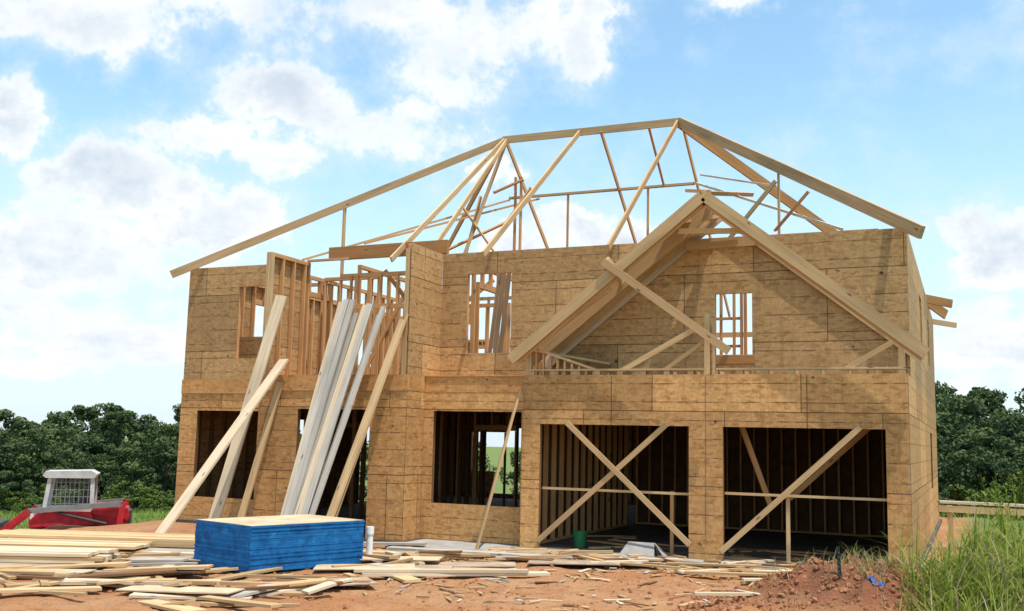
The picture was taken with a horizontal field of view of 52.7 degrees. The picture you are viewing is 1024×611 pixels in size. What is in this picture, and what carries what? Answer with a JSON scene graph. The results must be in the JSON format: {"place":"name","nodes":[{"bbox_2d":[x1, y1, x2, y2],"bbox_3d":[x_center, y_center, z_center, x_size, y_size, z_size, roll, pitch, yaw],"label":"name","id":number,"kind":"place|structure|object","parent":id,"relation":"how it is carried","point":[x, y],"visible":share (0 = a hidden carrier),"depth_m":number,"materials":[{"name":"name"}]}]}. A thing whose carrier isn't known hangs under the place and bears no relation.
{"place":"outdoors","nodes":[
{"label":"outdoors","id":0,"kind":"place"},
{"bbox_2d":[0,437,1023,610],"bbox_3d":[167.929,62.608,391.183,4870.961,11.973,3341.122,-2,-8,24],"label":"ground","id":1,"kind":"structure","parent":0,"point":[103,600],"depth_m":12.40,"materials":[{"name":"brown soil"}]},
{"bbox_2d":[0,469,131,529],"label":"compact track loader","id":2,"kind":"object","parent":1,"relation":"on","point":[84,511],"visible":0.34,"depth_m":25.55,"materials":[{"name":"metal"}]},
{"bbox_2d":[0,529,194,568],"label":"lumber pile","id":3,"kind":"object","parent":1,"relation":"on","point":[37,547],"visible":0.65,"depth_m":15.52,"materials":[{"name":"beige wood"}]},
{"bbox_2d":[193,514,364,573],"bbox_3d":[-3.392,3.494,15.141,1.372,0.698,2.010,-5,-10,41],"label":"blue panel stack","id":4,"kind":"object","parent":1,"relation":"on","point":[290,542],"visible":0.93,"depth_m":14.59,"materials":[{"name":"paint"}]},
{"bbox_2d":[155,295,408,532],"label":"leaning planks","id":5,"kind":"object","parent":1,"relation":"on","point":[309,476],"visible":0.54,"depth_m":18.79,"materials":[{"name":"beige wood"}]},
{"bbox_2d":[28,550,619,594],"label":"plywood offcuts","id":6,"kind":"object","parent":1,"relation":"on","point":[218,590],"visible":0.65,"depth_m":14.61,"materials":[{"name":"beige wood"}]},
{"bbox_2d":[366,526,373,561],"bbox_3d":[-2.177,3.650,15.784,0.124,0.530,0.124,-2,-8,24],"label":"white standpipe","id":7,"kind":"object","parent":1,"relation":"on","point":[369,539],"visible":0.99,"depth_m":15.75,"materials":[{"name":"plastic"}]},
{"bbox_2d":[0,535,887,610],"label":"scattered boards","id":8,"kind":"object","parent":1,"relation":"on","point":[301,585],"visible":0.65,"depth_m":13.72,"materials":[{"name":"beige wood"}]},
{"bbox_2d":[0,506,1022,529],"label":"field grass","id":9,"kind":"structure","parent":1,"relation":"on","point":[135,515],"depth_m":55.77,"materials":[{"name":"green plant"}]},
{"bbox_2d":[0,380,1023,516],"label":"distant trees","id":10,"kind":"object","parent":1,"relation":"on","point":[972,445],"visible":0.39,"depth_m":78.27,"materials":[{"name":"green plant"}]},
{"bbox_2d":[0,467,1023,520],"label":"roadside shrubs","id":11,"kind":"object","parent":1,"relation":"on","point":[958,493],"visible":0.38,"depth_m":70.41,"materials":[{"name":"green plant"}]},
{"bbox_2d":[47,546,1006,610],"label":"dirt clods","id":12,"kind":"object","parent":1,"relation":"on","point":[740,600],"visible":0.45,"depth_m":11.53,"materials":[{"name":"brown soil"}]},
{"bbox_2d":[170,117,956,567],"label":"wooden house under construction","id":13,"kind":"structure","parent":1,"relation":"on","point":[644,413],"depth_m":19.26,"materials":[{"name":"wood"}]},
{"bbox_2d":[475,391,520,549],"bbox_3d":[-0.239,2.846,17.907,0.894,2.752,0.108,6,-9,-34],"label":"leaning board","id":14,"kind":"object","parent":13,"relation":"on","point":[497,472],"visible":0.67,"depth_m":17.86,"materials":[{"name":"brown wood"}]},
{"bbox_2d":[571,531,586,547],"bbox_3d":[1.192,4.115,18.194,0.269,0.275,0.265,-2,-8,24],"label":"green bucket","id":15,"kind":"object","parent":13,"relation":"on","point":[579,539],"visible":1,"depth_m":18.10,"materials":[{"name":"plastic"}]},
{"bbox_2d":[619,541,666,556],"bbox_3d":[2.216,4.043,17.171,0.800,0.200,0.550,-2,-8,24],"label":"open cardboard box","id":16,"kind":"object","parent":13,"relation":"on","point":[649,549],"visible":0.91,"depth_m":17.13,"materials":[{"name":"cardboard"}]},
{"bbox_2d":[836,547,841,578],"bbox_3d":[3.560,2.941,11.225,0.065,0.625,0.039,-2,-8,24],"label":"steel stake","id":17,"kind":"object","parent":1,"relation":"on","point":[838,561],"visible":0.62,"depth_m":11.25,"materials":[{"name":"grey metal"}]},
{"bbox_2d":[748,542,935,609],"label":"dirt mound","id":18,"kind":"object","parent":1,"relation":"on","point":[868,562],"visible":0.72,"depth_m":11.43,"materials":[{"name":"brown soil"}]},
{"bbox_2d":[868,576,884,586],"bbox_3d":[3.892,2.954,11.026,0.176,0.125,0.080,-2,-8,24],"label":"blue tarp scrap","id":19,"kind":"object","parent":18,"relation":"on","point":[874,581],"visible":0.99,"depth_m":11.04,"materials":[{"name":"plastic"}]},
{"bbox_2d":[937,500,1023,551],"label":"timber guard frame","id":20,"kind":"object","parent":1,"relation":"on","point":[955,509],"visible":0.52,"depth_m":19.62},
{"bbox_2d":[980,473,1023,555],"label":"tall weed","id":21,"kind":"object","parent":1,"relation":"on","point":[1002,517],"visible":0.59,"depth_m":12.02,"materials":[{"name":"green plant"}]},
{"bbox_2d":[994,504,1015,549],"bbox_3d":[7.874,3.706,16.415,0.418,1.112,0.451,-2,-8,24],"label":"tall weed","id":22,"kind":"object","parent":1,"relation":"on","point":[1007,527],"visible":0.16,"depth_m":16.42,"materials":[{"name":"green plant"}]},
{"bbox_2d":[997,504,1016,550],"bbox_3d":[8.053,3.761,16.798,0.402,1.053,0.494,-2,-8,24],"label":"tall weed","id":23,"kind":"object","parent":1,"relation":"on","point":[1007,521],"visible":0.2,"depth_m":16.89,"materials":[{"name":"green plant"}]},
{"bbox_2d":[1002,476,1023,551],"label":"tall weed","id":24,"kind":"object","parent":1,"relation":"on","point":[1013,513],"visible":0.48,"depth_m":13.80,"materials":[{"name":"green plant"}]},
{"bbox_2d":[1009,484,1023,546],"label":"tall weed","id":25,"kind":"object","parent":1,"relation":"on","point":[1018,517],"visible":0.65,"depth_m":12.50,"materials":[{"name":"green plant"}]},
{"bbox_2d":[0,0,1023,446],"label":"sky","id":26,"kind":"structure","parent":0,"point":[141,141],"materials":[{"name":"blue"}]},
{"bbox_2d":[873,503,1023,610],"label":"foreground grass","id":27,"kind":"structure","parent":0,"point":[996,579],"depth_m":10.55,"materials":[{"name":"green plant"}]}
]}

